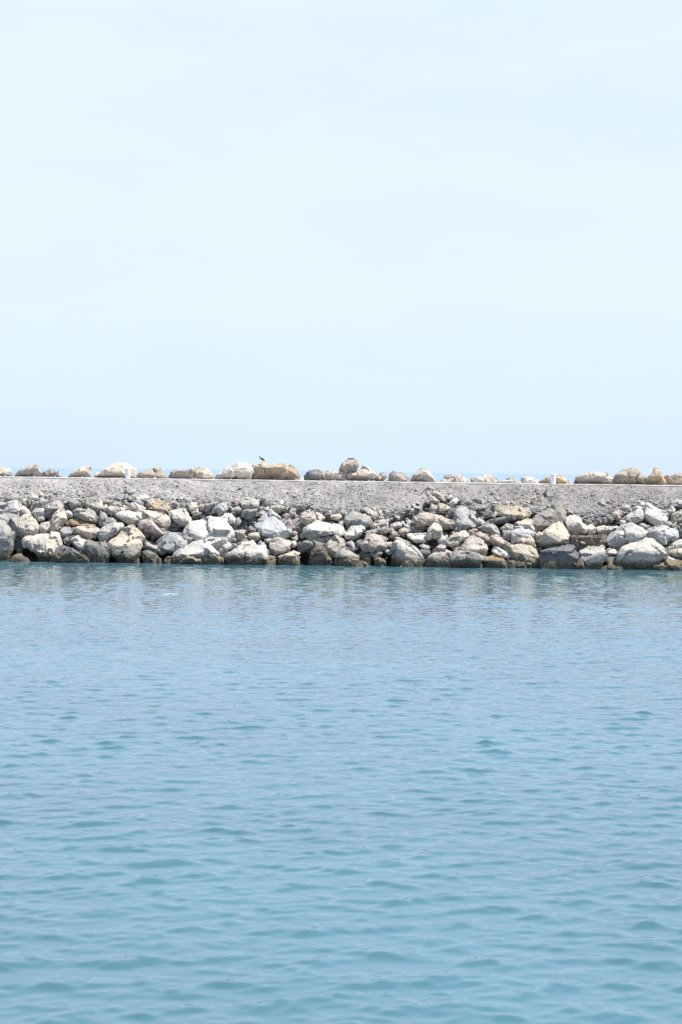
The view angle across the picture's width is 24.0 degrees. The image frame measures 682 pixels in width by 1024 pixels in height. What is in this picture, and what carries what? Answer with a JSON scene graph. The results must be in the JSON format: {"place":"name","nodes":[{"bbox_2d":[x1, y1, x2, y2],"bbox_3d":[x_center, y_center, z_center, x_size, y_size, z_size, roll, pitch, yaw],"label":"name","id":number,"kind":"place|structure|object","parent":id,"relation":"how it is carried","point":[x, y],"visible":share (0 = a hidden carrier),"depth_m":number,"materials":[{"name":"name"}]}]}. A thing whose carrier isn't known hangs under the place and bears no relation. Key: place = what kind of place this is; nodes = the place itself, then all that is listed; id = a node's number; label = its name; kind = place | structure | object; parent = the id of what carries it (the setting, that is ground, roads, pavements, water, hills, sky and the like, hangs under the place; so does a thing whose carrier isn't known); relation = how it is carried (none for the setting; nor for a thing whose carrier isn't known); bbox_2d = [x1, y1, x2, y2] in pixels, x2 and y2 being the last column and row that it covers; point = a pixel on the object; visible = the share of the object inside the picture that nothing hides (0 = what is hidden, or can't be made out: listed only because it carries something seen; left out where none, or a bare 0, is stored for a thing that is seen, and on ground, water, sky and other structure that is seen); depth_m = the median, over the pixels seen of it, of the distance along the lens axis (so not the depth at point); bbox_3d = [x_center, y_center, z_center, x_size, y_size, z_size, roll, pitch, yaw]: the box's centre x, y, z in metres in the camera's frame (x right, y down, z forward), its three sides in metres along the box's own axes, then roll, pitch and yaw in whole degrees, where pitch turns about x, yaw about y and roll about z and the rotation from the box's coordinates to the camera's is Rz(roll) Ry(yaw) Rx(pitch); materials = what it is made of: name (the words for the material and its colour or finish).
{"place":"outdoors","nodes":[
{"label":"outdoors","id":0,"kind":"place"},
{"bbox_2d":[2,467,647,483],"bbox_3d":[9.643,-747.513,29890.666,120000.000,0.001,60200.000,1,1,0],"label":"sea","id":1,"kind":"structure","parent":0,"point":[66,472],"depth_m":4125.76,"materials":[{"name":"blue liquid"}]},
{"bbox_2d":[0,559,681,1023],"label":"harbour water","id":2,"kind":"structure","parent":0,"point":[304,793],"depth_m":26.00,"materials":[{"name":"blue liquid"}]},
{"bbox_2d":[49,545,90,562],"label":"boulder","id":3,"kind":"object","parent":2,"relation":"in","point":[64,554],"visible":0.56,"depth_m":88.78,"materials":[{"name":"stone"}]},
{"bbox_2d":[84,539,110,562],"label":"boulder","id":4,"kind":"object","parent":2,"relation":"in","point":[97,552],"visible":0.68,"depth_m":89.13,"materials":[{"name":"stone"}]},
{"bbox_2d":[70,535,85,551],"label":"stone block","id":5,"kind":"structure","parent":4,"relation":"on","point":[77,541],"depth_m":89.91,"materials":[{"name":"stone"}]},
{"bbox_2d":[74,526,99,539],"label":"boulder","id":6,"kind":"object","parent":5,"relation":"on","point":[88,532],"visible":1,"depth_m":90.52,"materials":[{"name":"stone"}]},
{"bbox_2d":[66,518,97,526],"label":"stone slab","id":7,"kind":"structure","parent":6,"relation":"on","point":[74,522],"depth_m":91.36,"materials":[{"name":"stone"}]},
{"bbox_2d":[73,508,97,523],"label":"boulder","id":8,"kind":"object","parent":7,"relation":"on","point":[88,514],"visible":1,"depth_m":91.52,"materials":[{"name":"stone"}]},
{"bbox_2d":[142,549,158,562],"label":"boulder","id":9,"kind":"object","parent":2,"relation":"in","point":[150,556],"visible":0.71,"depth_m":89.18,"materials":[{"name":"stone"}]},
{"bbox_2d":[143,541,165,554],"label":"stone slab","id":10,"kind":"structure","parent":9,"relation":"on","point":[150,546],"depth_m":89.69,"materials":[{"name":"stone"}]},
{"bbox_2d":[278,550,300,564],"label":"boulder","id":11,"kind":"object","parent":2,"relation":"in","point":[291,558],"visible":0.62,"depth_m":89.02,"materials":[{"name":"stone"}]},
{"bbox_2d":[269,537,291,555],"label":"boulder","id":12,"kind":"object","parent":11,"relation":"on","point":[278,546],"visible":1,"depth_m":89.79,"materials":[{"name":"stone"}]},
{"bbox_2d":[308,544,334,564],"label":"boulder","id":13,"kind":"object","parent":2,"relation":"in","point":[318,555],"visible":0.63,"depth_m":89.23,"materials":[{"name":"stone"}]},
{"bbox_2d":[297,539,325,552],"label":"stone block","id":14,"kind":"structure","parent":13,"relation":"on","point":[307,545],"depth_m":89.93,"materials":[{"name":"stone"}]},
{"bbox_2d":[325,535,344,558],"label":"boulder","id":15,"kind":"object","parent":13,"relation":"on","point":[334,544],"visible":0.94,"depth_m":89.88,"materials":[{"name":"stone"}]},
{"bbox_2d":[334,546,358,565],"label":"boulder","id":16,"kind":"object","parent":2,"relation":"in","point":[345,556],"visible":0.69,"depth_m":89.11,"materials":[{"name":"stone"}]},
{"bbox_2d":[357,551,371,565],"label":"stone","id":17,"kind":"object","parent":2,"relation":"in","point":[365,556],"visible":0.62,"depth_m":89.70,"materials":[{"name":"stone"}]},
{"bbox_2d":[359,532,387,552],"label":"boulder","id":18,"kind":"object","parent":17,"relation":"on","point":[372,543],"visible":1,"depth_m":89.83,"materials":[{"name":"stone"}]},
{"bbox_2d":[390,539,424,566],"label":"boulder","id":19,"kind":"object","parent":2,"relation":"in","point":[405,555],"visible":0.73,"depth_m":89.21,"materials":[{"name":"stone"}]},
{"bbox_2d":[406,533,426,543],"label":"stone","id":20,"kind":"object","parent":19,"relation":"on","point":[416,538],"visible":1,"depth_m":90.52,"materials":[{"name":"stone"}]},
{"bbox_2d":[424,544,451,566],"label":"boulder","id":21,"kind":"object","parent":2,"relation":"in","point":[440,555],"visible":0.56,"depth_m":89.12,"materials":[{"name":"stone"}]},
{"bbox_2d":[437,535,447,545],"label":"stone","id":22,"kind":"object","parent":21,"relation":"on","point":[442,540],"visible":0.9,"depth_m":90.37,"materials":[{"name":"stone"}]},
{"bbox_2d":[426,521,442,540],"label":"stone","id":23,"kind":"object","parent":22,"relation":"on","point":[434,530],"visible":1,"depth_m":90.46,"materials":[{"name":"stone"}]},
{"bbox_2d":[483,555,507,567],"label":"boulder","id":24,"kind":"object","parent":2,"relation":"in","point":[492,561],"visible":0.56,"depth_m":88.97,"materials":[{"name":"stone"}]},
{"bbox_2d":[492,546,511,559],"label":"boulder","id":25,"kind":"object","parent":24,"relation":"on","point":[498,551],"visible":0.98,"depth_m":89.65,"materials":[{"name":"stone"}]},
{"bbox_2d":[490,535,510,549],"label":"boulder","id":26,"kind":"object","parent":25,"relation":"on","point":[503,543],"visible":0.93,"depth_m":90.03,"materials":[{"name":"stone"}]},
{"bbox_2d":[508,558,527,567],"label":"boulder","id":27,"kind":"object","parent":2,"relation":"in","point":[514,563],"visible":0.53,"depth_m":88.99,"materials":[{"name":"stone"}]},
{"bbox_2d":[509,543,538,567],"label":"boulder","id":28,"kind":"object","parent":2,"relation":"in","point":[528,555],"visible":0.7,"depth_m":89.29,"materials":[{"name":"stone"}]},
{"bbox_2d":[516,535,535,547],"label":"boulder","id":29,"kind":"object","parent":28,"relation":"on","point":[528,539],"visible":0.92,"depth_m":90.07,"materials":[{"name":"stone"}]},
{"bbox_2d":[579,545,605,568],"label":"boulder","id":30,"kind":"object","parent":2,"relation":"in","point":[593,557],"visible":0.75,"depth_m":89.16,"materials":[{"name":"stone"}]},
{"bbox_2d":[639,559,681,569],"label":"rock ledge","id":31,"kind":"object","parent":2,"relation":"in","point":[669,564],"visible":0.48,"depth_m":89.00,"materials":[{"name":"stone"}]},
{"bbox_2d":[0,478,681,566],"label":"gravel bank","id":32,"kind":"structure","parent":0,"point":[115,484],"depth_m":94.52,"materials":[{"name":"grey gravel"}]},
{"bbox_2d":[0,509,19,560],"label":"boulder","id":33,"kind":"object","parent":32,"relation":"on","point":[9,523],"visible":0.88,"depth_m":90.22,"materials":[{"name":"stone"}]},
{"bbox_2d":[2,500,21,515],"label":"boulder","id":34,"kind":"object","parent":32,"relation":"on","point":[12,507],"visible":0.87,"depth_m":91.80,"materials":[{"name":"stone"}]},
{"bbox_2d":[18,513,38,537],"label":"boulder","id":35,"kind":"object","parent":32,"relation":"on","point":[28,524],"visible":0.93,"depth_m":90.58,"materials":[{"name":"stone"}]},
{"bbox_2d":[15,464,41,476],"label":"boulder","id":36,"kind":"object","parent":32,"relation":"on","point":[31,470],"visible":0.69,"depth_m":101.57,"materials":[{"name":"stone"}]},
{"bbox_2d":[21,532,62,561],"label":"boulder","id":37,"kind":"object","parent":32,"relation":"on","point":[42,546],"visible":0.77,"depth_m":89.56,"materials":[{"name":"stone"}]},
{"bbox_2d":[44,500,64,518],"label":"boulder","id":38,"kind":"object","parent":32,"relation":"on","point":[51,508],"visible":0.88,"depth_m":91.74,"materials":[{"name":"stone"}]},
{"bbox_2d":[47,509,66,532],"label":"boulder","id":39,"kind":"object","parent":32,"relation":"on","point":[58,521],"visible":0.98,"depth_m":91.05,"materials":[{"name":"stone"}]},
{"bbox_2d":[68,466,91,476],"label":"boulder","id":40,"kind":"object","parent":32,"relation":"on","point":[84,471],"visible":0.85,"depth_m":101.54,"materials":[{"name":"stone"}]},
{"bbox_2d":[97,522,124,542],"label":"boulder","id":41,"kind":"object","parent":32,"relation":"on","point":[107,533],"visible":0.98,"depth_m":90.43,"materials":[{"name":"stone"}]},
{"bbox_2d":[94,462,136,477],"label":"boulder","id":42,"kind":"object","parent":32,"relation":"on","point":[115,470],"visible":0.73,"depth_m":101.06,"materials":[{"name":"stone"}]},
{"bbox_2d":[107,525,146,562],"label":"boulder","id":43,"kind":"object","parent":32,"relation":"on","point":[125,544],"visible":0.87,"depth_m":89.45,"materials":[{"name":"stone"}]},
{"bbox_2d":[115,510,142,525],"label":"boulder","id":44,"kind":"object","parent":32,"relation":"on","point":[128,517],"visible":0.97,"depth_m":91.33,"materials":[{"name":"stone"}]},
{"bbox_2d":[137,515,165,539],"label":"boulder","id":45,"kind":"object","parent":32,"relation":"on","point":[148,527],"visible":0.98,"depth_m":90.63,"materials":[{"name":"stone"}]},
{"bbox_2d":[137,467,167,478],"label":"boulder","id":46,"kind":"object","parent":32,"relation":"on","point":[158,472],"visible":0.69,"depth_m":101.20,"materials":[{"name":"stone"}]},
{"bbox_2d":[141,510,170,530],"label":"boulder","id":47,"kind":"object","parent":32,"relation":"on","point":[161,518],"visible":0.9,"depth_m":91.28,"materials":[{"name":"stone"}]},
{"bbox_2d":[148,500,170,513],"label":"stone","id":48,"kind":"object","parent":32,"relation":"on","point":[157,505],"visible":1,"depth_m":92.28,"materials":[{"name":"stone"}]},
{"bbox_2d":[168,508,191,527],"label":"boulder","id":49,"kind":"object","parent":32,"relation":"on","point":[180,517],"visible":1,"depth_m":91.35,"materials":[{"name":"stone"}]},
{"bbox_2d":[168,469,193,478],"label":"boulder","id":50,"kind":"object","parent":32,"relation":"on","point":[181,474],"visible":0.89,"depth_m":101.05,"materials":[{"name":"stone"}]},
{"bbox_2d":[171,539,220,564],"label":"boulder","id":51,"kind":"object","parent":32,"relation":"on","point":[200,552],"visible":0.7,"depth_m":88.88,"materials":[{"name":"stone"}]},
{"bbox_2d":[156,531,187,553],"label":"boulder","id":52,"kind":"object","parent":51,"relation":"on","point":[169,542],"visible":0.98,"depth_m":89.83,"materials":[{"name":"stone"}]},
{"bbox_2d":[184,516,234,550],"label":"stone slab","id":53,"kind":"structure","parent":51,"relation":"on","point":[217,533],"depth_m":90.42,"materials":[{"name":"stone"}]},
{"bbox_2d":[192,466,212,478],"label":"boulder","id":54,"kind":"object","parent":32,"relation":"on","point":[201,473],"visible":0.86,"depth_m":101.58,"materials":[{"name":"stone"}]},
{"bbox_2d":[212,502,227,515],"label":"boulder","id":55,"kind":"object","parent":32,"relation":"on","point":[220,509],"visible":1,"depth_m":92.05,"materials":[{"name":"stone"}]},
{"bbox_2d":[215,462,254,479],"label":"boulder","id":56,"kind":"object","parent":32,"relation":"on","point":[241,470],"visible":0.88,"depth_m":101.02,"materials":[{"name":"stone"}]},
{"bbox_2d":[221,540,269,564],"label":"boulder","id":57,"kind":"object","parent":32,"relation":"on","point":[251,552],"visible":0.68,"depth_m":88.92,"materials":[{"name":"stone"}]},
{"bbox_2d":[238,497,258,509],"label":"boulder","id":58,"kind":"object","parent":32,"relation":"on","point":[248,503],"visible":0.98,"depth_m":92.69,"materials":[{"name":"stone"}]},
{"bbox_2d":[299,511,316,526],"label":"stone block","id":59,"kind":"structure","parent":32,"relation":"on","point":[306,519],"depth_m":91.36,"materials":[{"name":"stone"}]},
{"bbox_2d":[304,469,324,480],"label":"boulder","id":60,"kind":"object","parent":32,"relation":"on","point":[315,474],"visible":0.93,"depth_m":101.20,"materials":[{"name":"stone"}]},
{"bbox_2d":[302,520,345,538],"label":"boulder","id":61,"kind":"object","parent":32,"relation":"on","point":[317,528],"visible":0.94,"depth_m":90.49,"materials":[{"name":"stone"}]},
{"bbox_2d":[322,470,346,480],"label":"boulder","id":62,"kind":"object","parent":32,"relation":"on","point":[328,475],"visible":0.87,"depth_m":101.20,"materials":[{"name":"stone"}]},
{"bbox_2d":[0,479,681,521],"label":"pebbles","id":63,"kind":"object","parent":32,"relation":"on","point":[339,493],"visible":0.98,"depth_m":94.55,"materials":[{"name":"gravel"}]},
{"bbox_2d":[0,475,681,551],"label":"rubble","id":64,"kind":"object","parent":32,"relation":"on","point":[414,506],"visible":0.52,"depth_m":92.64,"materials":[{"name":"stone"}]},
{"bbox_2d":[30,498,48,510],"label":"boulder","id":65,"kind":"object","parent":64,"relation":"on","point":[41,503],"visible":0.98,"depth_m":92.15,"materials":[{"name":"stone"}]},
{"bbox_2d":[241,508,257,519],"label":"boulder","id":66,"kind":"object","parent":64,"relation":"on","point":[248,514],"visible":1,"depth_m":91.70,"materials":[{"name":"stone"}]},
{"bbox_2d":[254,509,292,538],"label":"rock","id":67,"kind":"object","parent":64,"relation":"on","point":[271,523],"depth_m":91.01,"materials":[{"name":"stone"}]},
{"bbox_2d":[344,524,364,539],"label":"boulder","id":68,"kind":"object","parent":32,"relation":"on","point":[354,532],"visible":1,"depth_m":90.75,"materials":[{"name":"stone"}]},
{"bbox_2d":[344,511,372,528],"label":"boulder","id":69,"kind":"object","parent":32,"relation":"on","point":[356,518],"visible":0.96,"depth_m":91.36,"materials":[{"name":"stone"}]},
{"bbox_2d":[346,466,381,480],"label":"boulder","id":70,"kind":"object","parent":32,"relation":"on","point":[364,473],"visible":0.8,"depth_m":101.51,"materials":[{"name":"stone"}]},
{"bbox_2d":[339,457,358,472],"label":"boulder","id":71,"kind":"object","parent":70,"relation":"on","point":[350,464],"visible":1,"depth_m":101.46,"materials":[{"name":"stone"}]},
{"bbox_2d":[388,471,412,481],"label":"boulder","id":72,"kind":"object","parent":32,"relation":"on","point":[395,476],"visible":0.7,"depth_m":101.16,"materials":[{"name":"stone"}]},
{"bbox_2d":[411,468,436,481],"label":"boulder","id":73,"kind":"object","parent":32,"relation":"on","point":[422,475],"visible":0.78,"depth_m":101.05,"materials":[{"name":"stone"}]},
{"bbox_2d":[413,512,454,529],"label":"boulder","id":74,"kind":"object","parent":32,"relation":"on","point":[425,521],"visible":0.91,"depth_m":91.21,"materials":[{"name":"stone"}]},
{"bbox_2d":[439,473,468,481],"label":"boulder","id":75,"kind":"object","parent":32,"relation":"on","point":[451,477],"visible":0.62,"depth_m":101.61,"materials":[{"name":"stone"}]},
{"bbox_2d":[445,549,483,567],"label":"boulder","id":76,"kind":"object","parent":32,"relation":"on","point":[463,559],"visible":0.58,"depth_m":88.71,"materials":[{"name":"stone"}]},
{"bbox_2d":[454,535,487,556],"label":"boulder","id":77,"kind":"object","parent":76,"relation":"on","point":[472,543],"visible":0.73,"depth_m":89.76,"materials":[{"name":"stone"}]},
{"bbox_2d":[447,530,469,550],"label":"boulder","id":78,"kind":"object","parent":77,"relation":"on","point":[456,539],"visible":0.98,"depth_m":90.27,"materials":[{"name":"stone"}]},
{"bbox_2d":[452,505,478,531],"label":"boulder","id":79,"kind":"object","parent":78,"relation":"on","point":[464,518],"visible":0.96,"depth_m":91.47,"materials":[{"name":"stone"}]},
{"bbox_2d":[475,529,490,546],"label":"stone","id":80,"kind":"object","parent":77,"relation":"on","point":[483,535],"visible":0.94,"depth_m":90.56,"materials":[{"name":"stone"}]},
{"bbox_2d":[478,521,500,535],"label":"boulder","id":81,"kind":"object","parent":80,"relation":"on","point":[488,528],"visible":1,"depth_m":90.94,"materials":[{"name":"stone"}]},
{"bbox_2d":[484,515,515,523],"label":"stone slab","id":82,"kind":"structure","parent":81,"relation":"on","point":[504,519],"depth_m":91.53,"materials":[{"name":"stone"}]},
{"bbox_2d":[470,474,497,482],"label":"boulder","id":83,"kind":"object","parent":32,"relation":"on","point":[486,478],"visible":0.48,"depth_m":101.66,"materials":[{"name":"stone"}]},
{"bbox_2d":[494,502,531,520],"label":"boulder","id":84,"kind":"object","parent":32,"relation":"on","point":[518,511],"visible":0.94,"depth_m":92.05,"materials":[{"name":"stone"}]},
{"bbox_2d":[511,526,536,544],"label":"boulder","id":85,"kind":"object","parent":32,"relation":"on","point":[520,531],"visible":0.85,"depth_m":90.49,"materials":[{"name":"stone"}]},
{"bbox_2d":[515,518,538,532],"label":"boulder","id":86,"kind":"object","parent":85,"relation":"on","point":[526,523],"visible":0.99,"depth_m":91.31,"materials":[{"name":"stone"}]},
{"bbox_2d":[533,500,565,530],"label":"boulder","id":87,"kind":"object","parent":32,"relation":"on","point":[553,512],"visible":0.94,"depth_m":91.59,"materials":[{"name":"stone"}]},
{"bbox_2d":[535,521,570,547],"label":"boulder","id":88,"kind":"object","parent":32,"relation":"on","point":[556,533],"visible":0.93,"depth_m":90.24,"materials":[{"name":"stone"}]},
{"bbox_2d":[539,474,570,483],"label":"boulder","id":89,"kind":"object","parent":32,"relation":"on","point":[560,479],"visible":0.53,"depth_m":100.96,"materials":[{"name":"stone"}]},
{"bbox_2d":[538,544,584,568],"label":"boulder","id":90,"kind":"object","parent":32,"relation":"on","point":[567,556],"visible":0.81,"depth_m":88.95,"materials":[{"name":"stone"}]},
{"bbox_2d":[569,535,607,551],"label":"stone slab","id":91,"kind":"structure","parent":90,"relation":"on","point":[593,540],"depth_m":90.19,"materials":[{"name":"stone"}]},
{"bbox_2d":[564,514,587,534],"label":"boulder","id":92,"kind":"object","parent":32,"relation":"on","point":[575,524],"visible":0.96,"depth_m":91.00,"materials":[{"name":"stone"}]},
{"bbox_2d":[573,471,613,483],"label":"boulder","id":93,"kind":"object","parent":32,"relation":"on","point":[595,477],"visible":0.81,"depth_m":100.98,"materials":[{"name":"stone"}]},
{"bbox_2d":[606,522,647,550],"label":"boulder","id":94,"kind":"object","parent":32,"relation":"on","point":[619,537],"visible":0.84,"depth_m":90.15,"materials":[{"name":"stone"}]},
{"bbox_2d":[596,525,618,534],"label":"stone slab","id":95,"kind":"structure","parent":94,"relation":"on","point":[603,530],"depth_m":91.08,"materials":[{"name":"stone"}]},
{"bbox_2d":[613,467,645,484],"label":"boulder","id":96,"kind":"object","parent":32,"relation":"on","point":[632,476],"visible":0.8,"depth_m":101.17,"materials":[{"name":"stone"}]},
{"bbox_2d":[622,506,644,523],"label":"boulder","id":97,"kind":"object","parent":32,"relation":"on","point":[636,516],"visible":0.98,"depth_m":91.83,"materials":[{"name":"stone"}]},
{"bbox_2d":[616,538,669,569],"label":"boulder","id":98,"kind":"object","parent":32,"relation":"on","point":[635,555],"visible":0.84,"depth_m":89.08,"materials":[{"name":"stone"}]},
{"bbox_2d":[643,502,668,525],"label":"boulder","id":99,"kind":"object","parent":32,"relation":"on","point":[654,516],"visible":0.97,"depth_m":91.85,"materials":[{"name":"stone"}]},
{"bbox_2d":[644,467,667,484],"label":"boulder","id":100,"kind":"object","parent":32,"relation":"on","point":[656,477],"visible":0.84,"depth_m":100.96,"materials":[{"name":"stone"}]},
{"bbox_2d":[646,525,678,546],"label":"boulder","id":101,"kind":"object","parent":32,"relation":"on","point":[664,535],"visible":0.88,"depth_m":90.53,"materials":[{"name":"stone"}]},
{"bbox_2d":[664,473,681,484],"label":"boulder","id":102,"kind":"object","parent":32,"relation":"on","point":[675,479],"visible":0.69,"depth_m":101.75,"materials":[{"name":"stone"}]},
{"bbox_2d":[0,476,681,487],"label":"crest path","id":103,"kind":"structure","parent":0,"point":[242,480],"depth_m":96.99,"materials":[{"name":"grey gravel"}]},
{"bbox_2d":[251,463,299,479],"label":"stone block","id":104,"kind":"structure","parent":103,"relation":"on","point":[279,471],"depth_m":101.36,"materials":[{"name":"stone"}]},
{"bbox_2d":[0,0,681,475],"label":"sky","id":105,"kind":"structure","parent":0,"point":[436,236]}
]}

